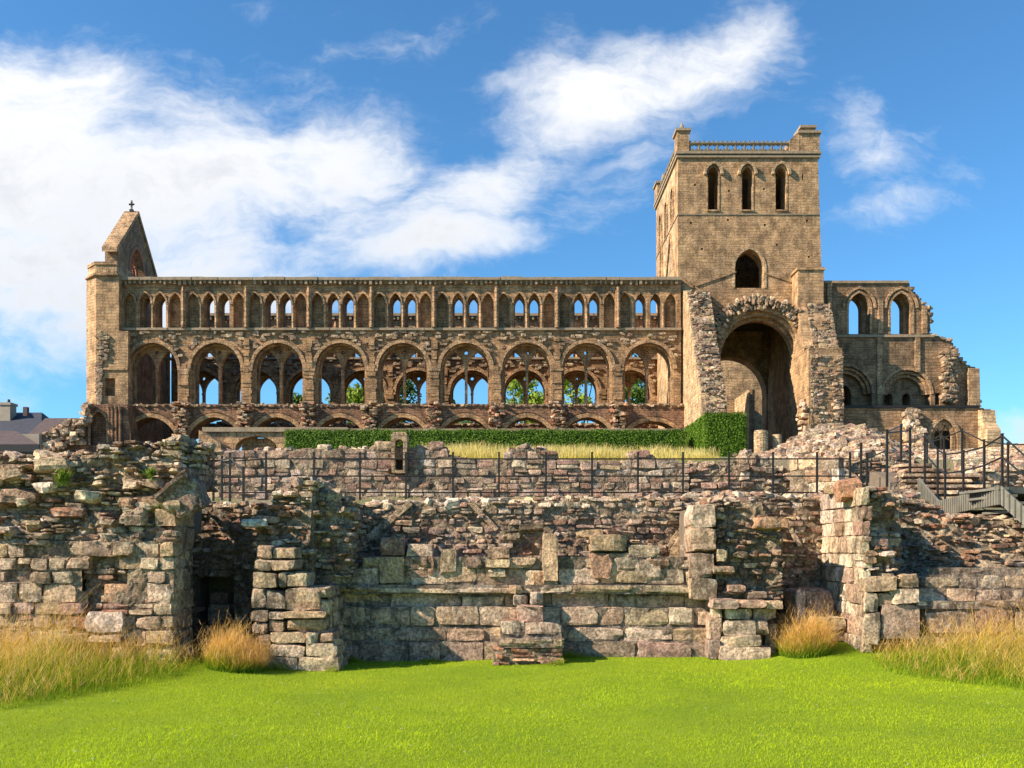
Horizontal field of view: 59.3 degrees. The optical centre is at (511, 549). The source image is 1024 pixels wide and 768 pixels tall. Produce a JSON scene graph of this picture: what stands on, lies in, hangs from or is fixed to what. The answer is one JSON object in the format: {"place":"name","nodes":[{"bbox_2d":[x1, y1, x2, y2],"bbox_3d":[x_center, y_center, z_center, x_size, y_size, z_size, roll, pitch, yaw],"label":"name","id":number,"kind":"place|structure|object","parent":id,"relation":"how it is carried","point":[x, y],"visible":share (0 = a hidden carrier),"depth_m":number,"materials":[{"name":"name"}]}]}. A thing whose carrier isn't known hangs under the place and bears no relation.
{"place":"outdoors","nodes":[
{"label":"outdoors","id":0,"kind":"place"},
{"bbox_2d":[0,585,202,709],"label":"meadow grass","id":1,"kind":"structure","parent":0,"point":[56,667],"depth_m":11.06,"materials":[{"name":"plant"}]},
{"bbox_2d":[0,636,1023,767],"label":"lawn","id":2,"kind":"structure","parent":0,"point":[865,661],"depth_m":8.97,"materials":[{"name":"green plant"}]},
{"bbox_2d":[0,435,223,662],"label":"rubble wall","id":3,"kind":"structure","parent":2,"relation":"on","point":[108,535],"depth_m":12.34,"materials":[{"name":"stone"}]},
{"bbox_2d":[51,468,74,488],"bbox_3d":[-6.105,-0.979,12.211,0.328,0.304,0.297,0,0,-30],"label":"wall fern","id":4,"kind":"object","parent":3,"relation":"attached to","point":[62,478],"depth_m":12.18,"materials":[{"name":"green plant"}]},
{"bbox_2d":[139,466,157,480],"bbox_3d":[-4.942,-1.056,12.271,0.178,0.232,0.269,0,0,42],"label":"wall fern","id":5,"kind":"object","parent":3,"relation":"attached to","point":[150,472],"depth_m":12.26,"materials":[{"name":"green plant"}]},
{"bbox_2d":[183,611,279,673],"bbox_3d":[-3.720,1.196,12.117,1.398,0.917,1.306,0,0,0],"label":"grass tussock","id":6,"kind":"object","parent":2,"relation":"on","point":[230,654],"depth_m":12.00,"materials":[{"name":"yellow plant"}]},
{"bbox_2d":[241,476,369,670],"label":"square pier","id":7,"kind":"structure","parent":2,"relation":"on","point":[310,543],"depth_m":12.88,"materials":[{"name":"stone"}]},
{"bbox_2d":[265,649,649,672],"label":"wall foot grass","id":8,"kind":"structure","parent":2,"relation":"on","point":[560,662],"depth_m":12.70,"materials":[{"name":"plant"}]},
{"bbox_2d":[192,490,822,644],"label":"range wall","id":9,"kind":"structure","parent":2,"relation":"on","point":[224,546],"depth_m":14.62,"materials":[{"name":"stone"}]},
{"bbox_2d":[26,650,1016,767],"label":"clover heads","id":10,"kind":"object","parent":2,"relation":"on","point":[460,703],"visible":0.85,"depth_m":8.86,"materials":[{"name":"plant"}]},
{"bbox_2d":[340,523,711,660],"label":"plinth wall","id":11,"kind":"structure","parent":2,"relation":"on","point":[613,593],"depth_m":13.45,"materials":[{"name":"stone"}]},
{"bbox_2d":[492,572,563,664],"bbox_3d":[0.230,1.089,13.375,1.017,1.521,1.366,0,0,0],"label":"buttress base","id":12,"kind":"object","parent":2,"relation":"on","point":[530,636],"visible":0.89,"depth_m":12.84,"materials":[{"name":"stone"}]},
{"bbox_2d":[679,494,788,659],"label":"battered buttress","id":13,"kind":"structure","parent":2,"relation":"on","point":[742,563],"depth_m":13.32,"materials":[{"name":"stone"}]},
{"bbox_2d":[768,589,848,658],"bbox_3d":[4.342,1.038,13.144,1.321,1.052,1.420,0,0,30],"label":"grass tussock","id":14,"kind":"object","parent":2,"relation":"on","point":[808,640],"depth_m":12.93,"materials":[{"name":"yellow plant"}]},
{"bbox_2d":[784,587,832,633],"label":"stone block","id":15,"kind":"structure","parent":2,"relation":"on","point":[819,598],"depth_m":13.76,"materials":[{"name":"grey stone"}]},
{"bbox_2d":[806,615,845,640],"bbox_3d":[4.761,1.192,13.723,0.554,0.381,0.561,0,0,0],"label":"stone step","id":16,"kind":"object","parent":2,"relation":"on","point":[841,625],"visible":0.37,"depth_m":13.46,"materials":[{"name":"beige stone"}]},
{"bbox_2d":[818,477,919,652],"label":"recess pier","id":17,"kind":"structure","parent":2,"relation":"on","point":[866,581],"depth_m":13.09,"materials":[{"name":"stone"}]},
{"bbox_2d":[886,492,1023,650],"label":"stone wall","id":18,"kind":"structure","parent":2,"relation":"on","point":[961,557],"depth_m":14.06,"materials":[{"name":"stone"}]},
{"bbox_2d":[0,0,1023,449],"label":"sky","id":19,"kind":"structure","parent":0,"point":[246,138],"materials":[{"name":"blue"}]},
{"bbox_2d":[420,440,719,460],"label":"golden grass","id":20,"kind":"structure","parent":0,"point":[491,452],"depth_m":25.01,"materials":[{"name":"yellow plant"}]},
{"bbox_2d":[209,456,1011,626],"bbox_3d":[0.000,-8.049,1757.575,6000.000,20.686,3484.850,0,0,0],"label":"terrain","id":21,"kind":"structure","parent":0,"point":[216,584],"depth_m":22.96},
{"bbox_2d":[0,430,41,454],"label":"dark shed","id":22,"kind":"structure","parent":21,"relation":"on","point":[27,444],"depth_m":44.92,"materials":[{"name":"grey stone"}]},
{"bbox_2d":[0,399,47,433],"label":"slate house","id":23,"kind":"structure","parent":21,"relation":"on","point":[11,419],"depth_m":93.20,"materials":[{"name":"stone"}]},
{"bbox_2d":[23,407,77,433],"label":"brown house","id":24,"kind":"structure","parent":21,"relation":"on","point":[45,424],"depth_m":87.11,"materials":[{"name":"stone"}]},
{"bbox_2d":[40,402,138,452],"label":"aisle stub","id":25,"kind":"object","parent":21,"relation":"on","point":[108,424],"visible":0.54,"depth_m":61.46,"materials":[{"name":"red stone"}]},
{"bbox_2d":[85,261,133,404],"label":"corner turret","id":26,"kind":"object","parent":21,"relation":"on","point":[108,363],"visible":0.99,"depth_m":62.50,"materials":[{"name":"stone"}]},
{"bbox_2d":[137,318,169,442],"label":"wall","id":27,"kind":"structure","parent":21,"relation":"on","point":[155,431],"depth_m":69.78,"materials":[{"name":"stone"}]},
{"bbox_2d":[102,200,157,318],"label":"gable","id":28,"kind":"structure","parent":27,"relation":"on","point":[126,245],"depth_m":66.58,"materials":[{"name":"stone"}]},
{"bbox_2d":[212,452,244,501],"bbox_3d":[-6.133,-1.493,19.279,0.155,1.223,2.646,0,0,-31],"label":"iron railing","id":29,"kind":"object","parent":21,"relation":"on","point":[242,469],"visible":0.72,"depth_m":18.78,"materials":[{"name":"black metal"}]},
{"bbox_2d":[199,427,350,451],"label":"coped wall","id":30,"kind":"structure","parent":21,"relation":"on","point":[248,438],"depth_m":46.00,"materials":[{"name":"stone"}]},
{"bbox_2d":[293,392,323,403],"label":"broadleaf tree","id":31,"kind":"object","parent":21,"relation":"on","point":[297,398],"visible":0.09,"depth_m":117.34,"materials":[{"name":"green plant"}]},
{"bbox_2d":[325,382,363,422],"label":"broadleaf tree","id":32,"kind":"object","parent":21,"relation":"on","point":[355,395],"visible":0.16,"depth_m":102.65,"materials":[{"name":"green plant"}]},
{"bbox_2d":[348,379,425,422],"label":"broadleaf tree","id":33,"kind":"object","parent":21,"relation":"on","point":[411,391],"visible":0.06,"depth_m":98.92,"materials":[{"name":"green plant"}]},
{"bbox_2d":[120,276,684,449],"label":"nave wall","id":34,"kind":"structure","parent":21,"relation":"on","point":[188,338],"depth_m":63.05,"materials":[{"name":"stone"}]},
{"bbox_2d":[165,313,657,449],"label":"nave wall","id":35,"kind":"structure","parent":21,"relation":"on","point":[416,369],"depth_m":72.65,"materials":[{"name":"red stone"}]},
{"bbox_2d":[282,426,685,451],"bbox_3d":[-1.055,-3.779,35.454,15.856,2.257,1.375,0,0,0],"label":"clipped hedge","id":36,"kind":"object","parent":21,"relation":"on","point":[313,439],"visible":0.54,"depth_m":35.00,"materials":[{"name":"green plant"}]},
{"bbox_2d":[207,441,789,499],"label":"terrace wall","id":37,"kind":"structure","parent":21,"relation":"on","point":[382,449],"depth_m":23.02,"materials":[{"name":"stone"}]},
{"bbox_2d":[391,432,408,473],"bbox_3d":[-2.869,-2.482,23.129,0.406,1.054,0.558,0,0,0],"label":"arched niche","id":38,"kind":"object","parent":37,"relation":"attached to","point":[396,438],"visible":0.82,"depth_m":22.85,"materials":[{"name":"stone"}]},
{"bbox_2d":[351,429,686,438],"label":"terrace kerb","id":39,"kind":"structure","parent":21,"relation":"on","point":[524,430],"depth_m":46.90,"materials":[{"name":"stone"}]},
{"bbox_2d":[506,378,543,422],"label":"broadleaf tree","id":40,"kind":"object","parent":21,"relation":"on","point":[534,397],"visible":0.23,"depth_m":100.08,"materials":[{"name":"green plant"}]},
{"bbox_2d":[221,452,851,499],"bbox_3d":[0.560,-1.708,21.000,14.706,1.150,0.053,0,0,0],"label":"iron railing","id":41,"kind":"object","parent":21,"relation":"on","point":[545,475],"visible":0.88,"depth_m":20.99,"materials":[{"name":"black metal"}]},
{"bbox_2d":[564,356,594,422],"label":"broadleaf tree","id":42,"kind":"object","parent":21,"relation":"on","point":[571,395],"visible":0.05,"depth_m":97.90,"materials":[{"name":"green plant"}]},
{"bbox_2d":[625,354,644,403],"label":"broadleaf tree","id":43,"kind":"object","parent":21,"relation":"on","point":[637,393],"visible":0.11,"depth_m":100.64,"materials":[{"name":"green plant"}]},
{"bbox_2d":[682,289,726,427],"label":"transept stub","id":44,"kind":"object","parent":21,"relation":"on","point":[703,388],"visible":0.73,"depth_m":59.83,"materials":[{"name":"stone"}]},
{"bbox_2d":[683,410,747,456],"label":"yew block","id":45,"kind":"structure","parent":21,"relation":"on","point":[722,434],"depth_m":33.00,"materials":[{"name":"green plant"}]},
{"bbox_2d":[653,122,821,450],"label":"crossing tower","id":46,"kind":"structure","parent":21,"relation":"on","point":[732,225],"depth_m":63.50,"materials":[{"name":"stone"}]},
{"bbox_2d":[721,360,761,452],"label":"transept","id":47,"kind":"structure","parent":21,"relation":"on","point":[743,389],"depth_m":81.00,"materials":[{"name":"stone"}]},
{"bbox_2d":[714,293,801,362],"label":"transept arch","id":48,"kind":"structure","parent":21,"relation":"on","point":[781,318],"depth_m":61.90,"materials":[{"name":"stone"}]},
{"bbox_2d":[754,430,767,452],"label":"column stump","id":49,"kind":"object","parent":21,"relation":"on","point":[760,440],"visible":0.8,"depth_m":56.55,"materials":[{"name":"stone"}]},
{"bbox_2d":[772,434,781,448],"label":"column stump","id":50,"kind":"object","parent":21,"relation":"on","point":[776,440],"visible":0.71,"depth_m":56.86,"materials":[{"name":"stone"}]},
{"bbox_2d":[789,267,843,436],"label":"transept pier","id":51,"kind":"structure","parent":21,"relation":"on","point":[816,389],"depth_m":60.57,"materials":[{"name":"stone"}]},
{"bbox_2d":[789,456,844,495],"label":"dressed wall end","id":52,"kind":"structure","parent":21,"relation":"on","point":[808,467],"depth_m":22.33,"materials":[{"name":"stone"}]},
{"bbox_2d":[755,423,921,483],"bbox_3d":[9.008,-2.247,24.947,5.199,2.891,3.706,0,0,0],"label":"rubble mound","id":53,"kind":"object","parent":21,"relation":"on","point":[833,440],"visible":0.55,"depth_m":24.39,"materials":[{"name":"stone"}]},
{"bbox_2d":[810,488,952,515],"bbox_3d":[6.938,-0.716,16.922,2.329,1.013,3.756,0,0,0],"label":"rubble heap","id":54,"kind":"object","parent":21,"relation":"on","point":[911,500],"visible":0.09,"depth_m":15.26,"materials":[{"name":"stone"}]},
{"bbox_2d":[824,280,981,406],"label":"choir wall","id":55,"kind":"structure","parent":21,"relation":"on","point":[914,361],"depth_m":63.90,"materials":[{"name":"stone"}]},
{"bbox_2d":[843,405,1000,449],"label":"chapel wall","id":56,"kind":"structure","parent":21,"relation":"on","point":[934,422],"depth_m":60.20,"materials":[{"name":"stone"}]},
{"bbox_2d":[870,463,998,499],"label":"stone steps","id":57,"kind":"structure","parent":21,"relation":"on","point":[900,476],"depth_m":20.45,"materials":[{"name":"beige stone"}]},
{"bbox_2d":[859,424,911,486],"bbox_3d":[8.744,-2.155,20.748,0.809,1.783,2.536,0,0,43],"label":"iron railing","id":58,"kind":"object","parent":57,"relation":"on","point":[887,432],"visible":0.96,"depth_m":20.38,"materials":[{"name":"black metal"}]},
{"bbox_2d":[926,428,1023,486],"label":"iron railing","id":59,"kind":"object","parent":57,"relation":"on","point":[982,440],"visible":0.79,"depth_m":20.98,"materials":[{"name":"black metal"}]},
{"bbox_2d":[913,443,1023,486],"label":"rubble slope","id":60,"kind":"structure","parent":21,"relation":"on","point":[993,470],"depth_m":23.62,"materials":[{"name":"stone"}]},
{"bbox_2d":[918,478,1023,527],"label":"steel stairs","id":61,"kind":"structure","parent":21,"relation":"on","point":[1010,500],"depth_m":15.05,"materials":[{"name":"grey metal"}]},
{"bbox_2d":[923,432,1023,498],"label":"iron railing","id":62,"kind":"object","parent":61,"relation":"on","point":[1002,458],"visible":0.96,"depth_m":16.33,"materials":[{"name":"black metal"}]},
{"bbox_2d":[865,583,1023,689],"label":"meadow grass","id":63,"kind":"structure","parent":0,"point":[982,655],"depth_m":11.95,"materials":[{"name":"yellow plant"}]}
]}

